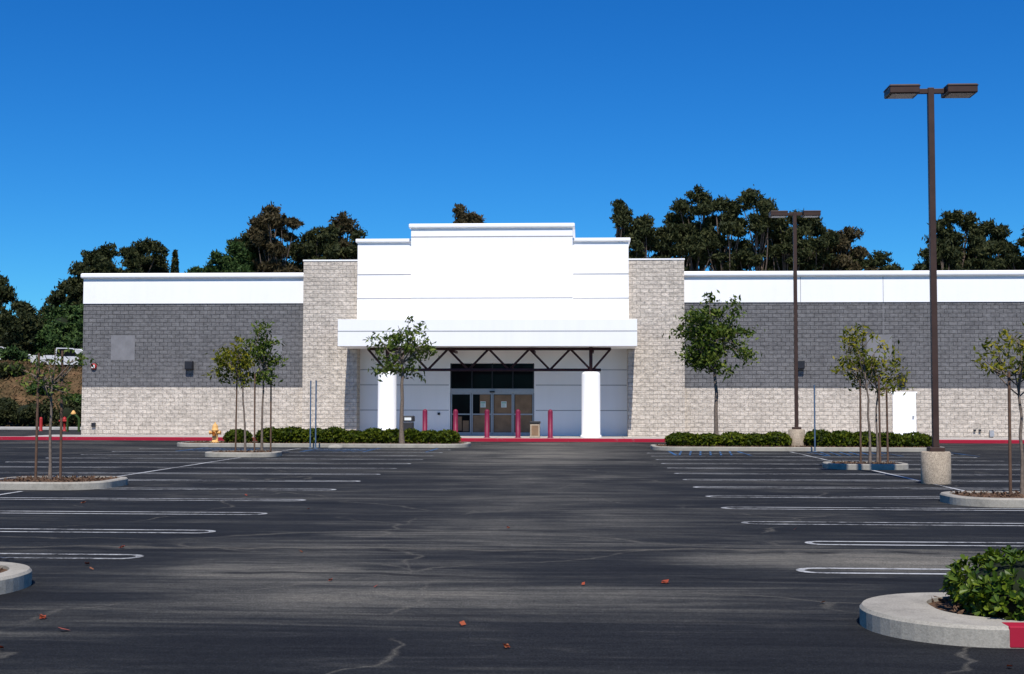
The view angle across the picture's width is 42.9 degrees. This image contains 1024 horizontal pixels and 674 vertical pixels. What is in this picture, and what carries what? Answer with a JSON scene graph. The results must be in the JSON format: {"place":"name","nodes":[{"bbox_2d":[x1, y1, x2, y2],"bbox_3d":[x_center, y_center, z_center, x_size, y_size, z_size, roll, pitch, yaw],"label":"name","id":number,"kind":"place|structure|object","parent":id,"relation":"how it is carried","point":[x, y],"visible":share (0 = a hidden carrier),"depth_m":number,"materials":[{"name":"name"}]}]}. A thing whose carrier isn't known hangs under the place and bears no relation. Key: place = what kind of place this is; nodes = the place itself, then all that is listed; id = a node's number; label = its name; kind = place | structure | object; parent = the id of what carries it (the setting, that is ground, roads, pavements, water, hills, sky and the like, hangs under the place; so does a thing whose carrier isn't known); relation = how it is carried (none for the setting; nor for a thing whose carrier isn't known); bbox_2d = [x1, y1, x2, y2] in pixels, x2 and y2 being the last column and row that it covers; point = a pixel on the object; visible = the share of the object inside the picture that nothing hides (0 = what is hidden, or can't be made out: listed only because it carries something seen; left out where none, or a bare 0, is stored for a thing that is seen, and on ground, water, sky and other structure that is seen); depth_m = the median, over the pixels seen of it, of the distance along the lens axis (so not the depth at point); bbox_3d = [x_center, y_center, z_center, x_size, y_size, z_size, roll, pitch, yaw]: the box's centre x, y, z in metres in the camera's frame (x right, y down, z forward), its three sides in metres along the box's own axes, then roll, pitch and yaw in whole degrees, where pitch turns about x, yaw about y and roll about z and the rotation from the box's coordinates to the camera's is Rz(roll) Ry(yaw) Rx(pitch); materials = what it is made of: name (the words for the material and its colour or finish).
{"place":"outdoors","nodes":[
{"label":"outdoors","id":0,"kind":"place"},
{"bbox_2d":[0,562,31,594],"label":"kerbed island","id":1,"kind":"structure","parent":0,"point":[14,577],"depth_m":11.97,"materials":[{"name":"concrete"}]},
{"bbox_2d":[0,359,81,426],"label":"hillside","id":2,"kind":"structure","parent":0,"point":[75,385],"depth_m":101.18,"materials":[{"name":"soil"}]},
{"bbox_2d":[0,397,21,425],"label":"slope shrub","id":3,"kind":"object","parent":2,"relation":"on","point":[9,406],"visible":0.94,"depth_m":92.23,"materials":[{"name":"green plant"}]},
{"bbox_2d":[0,360,25,377],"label":"hillside shrub","id":4,"kind":"object","parent":2,"relation":"on","point":[7,371],"visible":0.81,"depth_m":102.67,"materials":[{"name":"green plant"}]},
{"bbox_2d":[0,345,30,362],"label":"shrub","id":5,"kind":"object","parent":2,"relation":"on","point":[13,353],"visible":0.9,"depth_m":109.35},
{"bbox_2d":[0,271,34,360],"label":"eucalyptus tree","id":6,"kind":"object","parent":2,"relation":"on","point":[7,293],"visible":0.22,"depth_m":126.05,"materials":[{"name":"green plant"}]},
{"bbox_2d":[0,304,47,352],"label":"hillside shrub","id":7,"kind":"object","parent":2,"relation":"on","point":[20,332],"visible":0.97,"depth_m":113.51,"materials":[{"name":"green plant"}]},
{"bbox_2d":[6,399,46,425],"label":"slope shrub","id":8,"kind":"object","parent":2,"relation":"on","point":[20,416],"visible":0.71,"depth_m":92.19,"materials":[{"name":"green plant"}]},
{"bbox_2d":[23,399,59,426],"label":"slope shrub","id":9,"kind":"object","parent":2,"relation":"on","point":[44,410],"visible":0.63,"depth_m":91.30,"materials":[{"name":"green plant"}]},
{"bbox_2d":[29,324,71,366],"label":"hillside shrub","id":10,"kind":"object","parent":2,"relation":"on","point":[49,338],"visible":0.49,"depth_m":114.33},
{"bbox_2d":[31,301,82,346],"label":"hillside shrub","id":11,"kind":"object","parent":2,"relation":"on","point":[63,320],"visible":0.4,"depth_m":119.32,"materials":[{"name":"plant"}]},
{"bbox_2d":[31,348,82,365],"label":"pickup truck","id":12,"kind":"object","parent":2,"relation":"on","point":[70,355],"visible":0.21,"depth_m":110.84,"materials":[{"name":"white paint"}]},
{"bbox_2d":[47,398,81,426],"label":"slope shrub","id":13,"kind":"object","parent":2,"relation":"on","point":[69,407],"visible":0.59,"depth_m":91.30,"materials":[{"name":"green plant"}]},
{"bbox_2d":[44,261,86,365],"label":"eucalyptus tree","id":14,"kind":"object","parent":2,"relation":"on","point":[72,293],"visible":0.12,"depth_m":125.59,"materials":[{"name":"green plant"}]},
{"bbox_2d":[60,317,82,365],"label":"hillside shrub","id":15,"kind":"object","parent":2,"relation":"on","point":[75,341],"visible":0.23,"depth_m":114.35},
{"bbox_2d":[78,242,142,307],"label":"eucalyptus tree","id":16,"kind":"object","parent":2,"relation":"on","point":[97,260],"visible":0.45,"depth_m":124.11,"materials":[{"name":"green plant"}]},
{"bbox_2d":[117,236,169,272],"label":"eucalyptus tree","id":17,"kind":"object","parent":2,"relation":"on","point":[146,246],"visible":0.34,"depth_m":125.83,"materials":[{"name":"green plant"}]},
{"bbox_2d":[144,254,170,272],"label":"eucalyptus tree","id":18,"kind":"object","parent":2,"relation":"on","point":[160,266],"visible":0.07,"depth_m":128.80,"materials":[{"name":"green plant"}]},
{"bbox_2d":[184,249,243,272],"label":"eucalyptus tree","id":19,"kind":"object","parent":2,"relation":"on","point":[220,261],"visible":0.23,"depth_m":125.41,"materials":[{"name":"green plant"}]},
{"bbox_2d":[221,240,258,272],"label":"eucalyptus tree","id":20,"kind":"object","parent":2,"relation":"on","point":[242,252],"visible":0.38,"depth_m":125.64,"materials":[{"name":"green plant"}]},
{"bbox_2d":[227,215,288,272],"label":"eucalyptus tree","id":21,"kind":"object","parent":2,"relation":"on","point":[247,240],"visible":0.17,"depth_m":126.65,"materials":[{"name":"green plant"}]},
{"bbox_2d":[246,201,304,272],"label":"eucalyptus tree","id":22,"kind":"object","parent":2,"relation":"on","point":[259,231],"visible":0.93,"depth_m":123.83,"materials":[{"name":"green plant"}]},
{"bbox_2d":[283,231,321,272],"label":"eucalyptus tree","id":23,"kind":"object","parent":2,"relation":"on","point":[294,254],"visible":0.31,"depth_m":127.67,"materials":[{"name":"green plant"}]},
{"bbox_2d":[286,223,342,271],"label":"eucalyptus tree","id":24,"kind":"object","parent":2,"relation":"on","point":[326,246],"visible":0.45,"depth_m":125.55,"materials":[{"name":"green plant"}]},
{"bbox_2d":[328,211,362,259],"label":"eucalyptus tree","id":25,"kind":"object","parent":2,"relation":"on","point":[344,221],"visible":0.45,"depth_m":127.35,"materials":[{"name":"green plant"}]},
{"bbox_2d":[339,228,367,259],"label":"eucalyptus tree","id":26,"kind":"object","parent":2,"relation":"on","point":[351,250],"visible":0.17,"depth_m":126.66,"materials":[{"name":"green plant"}]},
{"bbox_2d":[451,203,482,223],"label":"eucalyptus tree","id":27,"kind":"object","parent":2,"relation":"on","point":[461,215],"visible":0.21,"depth_m":124.37,"materials":[{"name":"green plant"}]},
{"bbox_2d":[609,198,637,255],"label":"eucalyptus tree","id":28,"kind":"object","parent":2,"relation":"on","point":[621,217],"visible":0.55,"depth_m":122.62,"materials":[{"name":"green plant"}]},
{"bbox_2d":[628,213,663,258],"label":"eucalyptus tree","id":29,"kind":"object","parent":2,"relation":"on","point":[644,232],"visible":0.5,"depth_m":122.10,"materials":[{"name":"green plant"}]},
{"bbox_2d":[649,212,695,270],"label":"eucalyptus tree","id":30,"kind":"object","parent":2,"relation":"on","point":[671,229],"visible":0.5,"depth_m":122.79,"materials":[{"name":"green plant"}]},
{"bbox_2d":[653,227,730,270],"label":"eucalyptus tree","id":31,"kind":"object","parent":2,"relation":"on","point":[698,242],"visible":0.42,"depth_m":121.81,"materials":[{"name":"green plant"}]},
{"bbox_2d":[669,184,727,270],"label":"eucalyptus tree","id":32,"kind":"object","parent":2,"relation":"on","point":[700,198],"visible":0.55,"depth_m":123.24,"materials":[{"name":"green plant"}]},
{"bbox_2d":[698,194,750,270],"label":"eucalyptus tree","id":33,"kind":"object","parent":2,"relation":"on","point":[729,222],"visible":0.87,"depth_m":122.36,"materials":[{"name":"green plant"}]},
{"bbox_2d":[726,184,782,270],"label":"eucalyptus tree","id":34,"kind":"object","parent":2,"relation":"on","point":[749,252],"visible":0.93,"depth_m":121.54,"materials":[{"name":"green plant"}]},
{"bbox_2d":[763,217,814,270],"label":"eucalyptus tree","id":35,"kind":"object","parent":2,"relation":"on","point":[784,246],"visible":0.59,"depth_m":121.79,"materials":[{"name":"green plant"}]},
{"bbox_2d":[779,209,840,270],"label":"eucalyptus tree","id":36,"kind":"object","parent":2,"relation":"on","point":[827,240],"visible":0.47,"depth_m":122.62,"materials":[{"name":"green plant"}]},
{"bbox_2d":[805,229,849,270],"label":"eucalyptus tree","id":37,"kind":"object","parent":2,"relation":"on","point":[839,262],"visible":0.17,"depth_m":124.23,"materials":[{"name":"green plant"}]},
{"bbox_2d":[825,225,879,270],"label":"eucalyptus tree","id":38,"kind":"object","parent":2,"relation":"on","point":[850,235],"visible":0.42,"depth_m":125.11,"materials":[{"name":"green plant"}]},
{"bbox_2d":[862,249,903,270],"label":"eucalyptus tree","id":39,"kind":"object","parent":2,"relation":"on","point":[879,259],"visible":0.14,"depth_m":125.23,"materials":[{"name":"green plant"}]},
{"bbox_2d":[911,237,975,270],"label":"eucalyptus tree","id":40,"kind":"object","parent":2,"relation":"on","point":[948,253],"visible":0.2,"depth_m":120.72,"materials":[{"name":"green plant"}]},
{"bbox_2d":[922,208,985,267],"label":"eucalyptus tree","id":41,"kind":"object","parent":2,"relation":"on","point":[965,221],"visible":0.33,"depth_m":124.48,"materials":[{"name":"green plant"}]},
{"bbox_2d":[964,218,1012,269],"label":"eucalyptus tree","id":42,"kind":"object","parent":2,"relation":"on","point":[992,231],"visible":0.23,"depth_m":123.92,"materials":[{"name":"green plant"}]},
{"bbox_2d":[962,240,1023,269],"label":"eucalyptus tree","id":43,"kind":"object","parent":2,"relation":"on","point":[983,251],"visible":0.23,"depth_m":120.97,"materials":[{"name":"green plant"}]},
{"bbox_2d":[994,226,1023,269],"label":"eucalyptus tree","id":44,"kind":"object","parent":2,"relation":"on","point":[1011,252],"visible":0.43,"depth_m":120.05,"materials":[{"name":"green plant"}]},
{"bbox_2d":[360,349,451,431],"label":"entry wall","id":45,"kind":"structure","parent":0,"point":[431,393],"depth_m":65.30,"materials":[{"name":"paint"}]},
{"bbox_2d":[450,350,533,363],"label":"entry wall lintel","id":46,"kind":"structure","parent":45,"relation":"attached to","point":[488,357],"depth_m":65.19,"materials":[{"name":"paint"}]},
{"bbox_2d":[357,241,628,318],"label":"entry upper wall","id":47,"kind":"structure","parent":0,"point":[588,257],"depth_m":64.02,"materials":[{"name":"paint"}]},
{"bbox_2d":[411,227,572,318],"bbox_3d":[-0.882,-2.569,65.940,7.920,5.360,4.560,0,-3,3],"label":"entry sign panel","id":48,"kind":"object","parent":47,"relation":"attached to","point":[461,267],"visible":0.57,"depth_m":63.69,"materials":[{"name":"white paint"}]},
{"bbox_2d":[409,223,574,237],"bbox_3d":[-0.877,-5.330,66.074,8.140,0.210,4.800,0,-3,3],"label":"entry sign panel coping","id":49,"kind":"object","parent":48,"relation":"on","point":[501,225],"visible":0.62,"depth_m":63.70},
{"bbox_2d":[356,238,630,246],"bbox_3d":[-0.861,-4.664,66.284,13.570,0.180,4.270,0,-3,3],"label":"entry upper coping","id":50,"kind":"object","parent":47,"relation":"on","point":[574,240],"visible":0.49,"depth_m":63.98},
{"bbox_2d":[0,430,1023,673],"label":"parking lot","id":51,"kind":"structure","parent":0,"point":[433,548],"depth_m":14.37,"materials":[{"name":"asphalt"}]},
{"bbox_2d":[0,474,127,489],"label":"kerbed island","id":52,"kind":"structure","parent":51,"relation":"on","point":[72,482],"depth_m":26.07,"materials":[{"name":"concrete"}]},
{"bbox_2d":[3,347,99,479],"bbox_3d":[-9.618,1.594,26.921,2.140,2.827,1.256,-1,-3,28],"label":"staked tree","id":53,"kind":"object","parent":52,"relation":"on","point":[48,381],"visible":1,"depth_m":26.96,"materials":[{"name":"green plant"}]},
{"bbox_2d":[81,387,301,434],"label":"base block wall","id":54,"kind":"structure","parent":51,"relation":"on","point":[154,410],"depth_m":65.36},
{"bbox_2d":[82,303,302,387],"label":"gray block wall","id":55,"kind":"structure","parent":54,"relation":"on","point":[170,339],"depth_m":65.54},
{"bbox_2d":[111,335,134,359],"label":"smooth block patch","id":56,"kind":"object","parent":55,"relation":"attached to","point":[122,347],"visible":1,"depth_m":65.68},
{"bbox_2d":[83,278,303,303],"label":"white parapet","id":57,"kind":"structure","parent":55,"relation":"on","point":[184,290],"depth_m":65.61,"materials":[{"name":"paint"}]},
{"bbox_2d":[81,273,303,278],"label":"parapet cornice","id":58,"kind":"structure","parent":57,"relation":"on","point":[178,275],"depth_m":65.51,"materials":[{"name":"white paint"}]},
{"bbox_2d":[205,450,281,456],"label":"kerbed island","id":59,"kind":"structure","parent":51,"relation":"on","point":[248,453],"depth_m":41.84,"materials":[{"name":"concrete"}]},
{"bbox_2d":[201,334,265,451],"bbox_3d":[-9.231,1.864,42.875,1.773,3.944,1.940,-1,-3,24],"label":"staked tree","id":60,"kind":"object","parent":59,"relation":"on","point":[234,358],"visible":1,"depth_m":42.66,"materials":[{"name":"green plant"}]},
{"bbox_2d":[233,319,289,451],"bbox_3d":[-8.325,1.627,43.443,1.715,4.480,1.447,3,-4,-43],"label":"staked tree","id":61,"kind":"object","parent":59,"relation":"on","point":[260,348],"visible":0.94,"depth_m":43.40,"materials":[{"name":"green plant"}]},
{"bbox_2d":[177,440,470,447],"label":"kerbed island","id":62,"kind":"structure","parent":51,"relation":"on","point":[204,443],"depth_m":51.62,"materials":[{"name":"concrete"}]},
{"bbox_2d":[222,428,253,442],"bbox_3d":[-11.177,4.052,53.237,1.243,0.710,1.402,0,-3,3],"label":"shrub","id":63,"kind":"object","parent":62,"relation":"on","point":[229,436],"visible":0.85,"depth_m":52.85,"materials":[{"name":"green plant"}]},
{"bbox_2d":[255,426,324,442],"bbox_3d":[-8.932,4.016,53.105,3.139,0.818,1.506,0,-3,3],"label":"hedge","id":64,"kind":"object","parent":62,"relation":"on","point":[293,434],"visible":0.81,"depth_m":52.64,"materials":[{"name":"green plant"}]},
{"bbox_2d":[323,426,398,443],"bbox_3d":[-6.041,4.008,52.942,3.583,0.832,1.494,0,-3,3],"label":"hedge","id":65,"kind":"object","parent":62,"relation":"on","point":[333,434],"visible":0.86,"depth_m":52.50,"materials":[{"name":"green plant"}]},
{"bbox_2d":[363,315,437,443],"bbox_3d":[-4.464,1.678,52.286,3.068,5.220,2.690,0,-3,3],"label":"young tree","id":66,"kind":"object","parent":62,"relation":"on","point":[395,340],"visible":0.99,"depth_m":52.20,"materials":[{"name":"green plant"}]},
{"bbox_2d":[404,428,460,443],"bbox_3d":[-3.328,4.049,52.858,2.605,0.748,1.583,0,-3,3],"label":"hedge","id":67,"kind":"object","parent":62,"relation":"on","point":[412,435],"visible":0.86,"depth_m":52.38,"materials":[{"name":"green plant"}]},
{"bbox_2d":[302,261,359,430],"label":"stone pier","id":68,"kind":"structure","parent":51,"relation":"on","point":[331,366],"depth_m":64.75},
{"bbox_2d":[0,448,1023,574],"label":"parking stripes","id":69,"kind":"object","parent":51,"relation":"on","point":[799,569],"visible":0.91,"depth_m":22.95,"materials":[{"name":"white paint"}]},
{"bbox_2d":[180,447,972,455],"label":"accessible bay markings","id":70,"kind":"object","parent":51,"relation":"on","point":[438,448],"visible":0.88,"depth_m":46.72,"materials":[{"name":"blue paint"}]},
{"bbox_2d":[627,260,684,436],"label":"stone pier","id":71,"kind":"structure","parent":51,"relation":"on","point":[655,388],"depth_m":63.87,"materials":[{"name":"stone"}]},
{"bbox_2d":[650,443,944,451],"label":"kerbed island","id":72,"kind":"structure","parent":51,"relation":"on","point":[664,447],"depth_m":48.34,"materials":[{"name":"concrete"}]},
{"bbox_2d":[664,431,722,446],"bbox_3d":[6.993,3.954,50.022,2.328,0.682,1.605,0,-3,3],"label":"hedge","id":73,"kind":"object","parent":72,"relation":"on","point":[678,439],"visible":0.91,"depth_m":49.60,"materials":[{"name":"green plant"}]},
{"bbox_2d":[662,290,764,434],"bbox_3d":[7.812,1.188,50.373,3.661,6.042,3.115,-1,-3,25],"label":"young tree","id":74,"kind":"object","parent":72,"relation":"on","point":[707,353],"visible":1,"depth_m":50.07,"materials":[{"name":"green plant"}]},
{"bbox_2d":[719,430,791,446],"bbox_3d":[9.322,3.935,49.961,2.917,0.735,1.496,0,-3,3],"label":"hedge","id":75,"kind":"object","parent":72,"relation":"on","point":[770,438],"visible":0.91,"depth_m":49.52,"materials":[{"name":"green plant"}]},
{"bbox_2d":[768,210,820,446],"bbox_3d":[10.914,-0.269,50.176,1.924,9.180,0.630,0,-3,3],"label":"street lamp","id":76,"kind":"object","parent":72,"relation":"on","point":[796,433],"visible":0.91,"depth_m":50.10,"materials":[{"name":"metal"}]},
{"bbox_2d":[803,429,878,446],"bbox_3d":[12.586,3.892,49.757,3.011,0.796,1.582,0,-3,3],"label":"hedge","id":77,"kind":"object","parent":72,"relation":"on","point":[837,438],"visible":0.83,"depth_m":49.34,"materials":[{"name":"green plant"}]},
{"bbox_2d":[875,431,931,447],"bbox_3d":[14.798,3.931,49.651,2.467,0.724,1.602,0,-3,3],"label":"hedge","id":78,"kind":"object","parent":72,"relation":"on","point":[916,439],"visible":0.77,"depth_m":49.16,"materials":[{"name":"green plant"}]},
{"bbox_2d":[685,388,1023,437],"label":"base block wall","id":79,"kind":"structure","parent":51,"relation":"on","point":[964,412],"depth_m":63.65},
{"bbox_2d":[684,302,1023,388],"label":"gray block wall","id":80,"kind":"structure","parent":79,"relation":"on","point":[963,327],"depth_m":63.77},
{"bbox_2d":[684,276,1023,301],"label":"white parapet","id":81,"kind":"structure","parent":80,"relation":"on","point":[888,289],"depth_m":63.87,"materials":[{"name":"paint"}]},
{"bbox_2d":[684,270,1023,276],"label":"parapet cornice","id":82,"kind":"structure","parent":81,"relation":"on","point":[854,273],"depth_m":63.77,"materials":[{"name":"white paint"}]},
{"bbox_2d":[867,335,891,359],"bbox_3d":[17.948,0.513,63.709,1.220,1.250,0.025,0,-3,3],"label":"smooth block patch","id":83,"kind":"object","parent":80,"relation":"attached to","point":[874,344],"visible":0.5,"depth_m":63.70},
{"bbox_2d":[892,393,915,434],"bbox_3d":[19.090,3.807,63.469,1.120,2.150,0.120,0,-3,3],"label":"service door","id":84,"kind":"structure","parent":79,"relation":"attached to","point":[904,410],"depth_m":63.42,"materials":[{"name":"white metal"}]},
{"bbox_2d":[822,460,908,469],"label":"kerbed island","id":85,"kind":"structure","parent":51,"relation":"on","point":[857,465],"depth_m":34.50,"materials":[{"name":"concrete"}]},
{"bbox_2d":[830,322,899,463],"bbox_3d":[9.519,1.531,35.114,1.688,3.880,1.695,-1,-3,27],"label":"staked tree","id":86,"kind":"object","parent":85,"relation":"on","point":[863,365],"visible":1,"depth_m":35.08,"materials":[{"name":"green plant"}]},
{"bbox_2d":[844,345,915,461],"bbox_3d":[10.114,1.858,35.878,1.917,3.307,1.395,0,-3,3],"label":"staked tree","id":87,"kind":"object","parent":85,"relation":"on","point":[893,363],"visible":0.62,"depth_m":35.91,"materials":[{"name":"green plant"}]},
{"bbox_2d":[883,83,978,483],"bbox_3d":[9.255,-1.173,28.651,1.924,8.750,0.630,0,-3,3],"label":"street lamp","id":88,"kind":"object","parent":51,"relation":"on","point":[935,463],"visible":1,"depth_m":28.57,"materials":[{"name":"metal"}]},
{"bbox_2d":[859,592,1023,648],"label":"kerbed island","id":89,"kind":"structure","parent":51,"relation":"on","point":[934,617],"depth_m":9.50,"materials":[{"name":"concrete"}]},
{"bbox_2d":[939,545,1023,620],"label":"shrub","id":90,"kind":"object","parent":89,"relation":"on","point":[991,584],"visible":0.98,"depth_m":9.74,"materials":[{"name":"green plant"}]},
{"bbox_2d":[940,490,1023,507],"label":"kerbed island","id":91,"kind":"structure","parent":51,"relation":"on","point":[1002,499],"depth_m":22.22,"materials":[{"name":"concrete"}]},
{"bbox_2d":[970,322,1023,495],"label":"staked tree","id":92,"kind":"object","parent":91,"relation":"on","point":[999,365],"visible":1,"depth_m":22.90,"materials":[{"name":"green plant"}]},
{"bbox_2d":[0,427,1023,442],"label":"pavement","id":93,"kind":"structure","parent":0,"point":[462,439],"depth_m":60.85,"materials":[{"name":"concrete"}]},
{"bbox_2d":[378,371,396,429],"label":"column","id":94,"kind":"structure","parent":93,"relation":"on","point":[387,391],"depth_m":62.15,"materials":[{"name":"white paint"}]},
{"bbox_2d":[534,349,626,435],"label":"entry wall","id":95,"kind":"structure","parent":93,"relation":"on","point":[557,390],"depth_m":64.86,"materials":[{"name":"paint"}]},
{"bbox_2d":[338,319,636,348],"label":"canopy fascia","id":96,"kind":"structure","parent":95,"relation":"attached to","point":[559,333],"depth_m":61.42,"materials":[{"name":"paint"}]},
{"bbox_2d":[450,389,533,392],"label":"door header","id":97,"kind":"object","parent":95,"relation":"attached to","point":[489,390],"depth_m":65.12,"materials":[{"name":"metal"}]},
{"bbox_2d":[452,364,532,387],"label":"transom glass","id":98,"kind":"object","parent":97,"relation":"on","point":[501,379],"visible":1,"depth_m":65.27,"materials":[{"name":"black"}]},
{"bbox_2d":[452,388,533,431],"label":"entrance doors","id":99,"kind":"structure","parent":95,"relation":"attached to","point":[461,403],"depth_m":65.23,"materials":[{"name":"metal"}]},
{"bbox_2d":[494,395,511,431],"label":"kraft paper","id":100,"kind":"object","parent":99,"relation":"attached to","point":[502,423],"visible":1,"depth_m":65.11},
{"bbox_2d":[515,395,531,431],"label":"kraft paper","id":101,"kind":"object","parent":99,"relation":"attached to","point":[523,404],"visible":0.86,"depth_m":65.06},
{"bbox_2d":[580,372,600,437],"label":"column","id":102,"kind":"structure","parent":93,"relation":"on","point":[590,381],"depth_m":61.63,"materials":[{"name":"white paint"}]},
{"bbox_2d":[367,347,610,371],"bbox_3d":[-1.049,1.174,63.684,11.716,1.250,2.770,0,-3,3],"label":"canopy truss","id":103,"kind":"object","parent":102,"relation":"on","point":[590,367],"visible":0.83,"depth_m":62.26,"materials":[{"name":"metal"}]},
{"bbox_2d":[0,0,1023,317],"label":"sky","id":104,"kind":"structure","parent":0,"point":[173,123],"materials":[{"name":"blue"}]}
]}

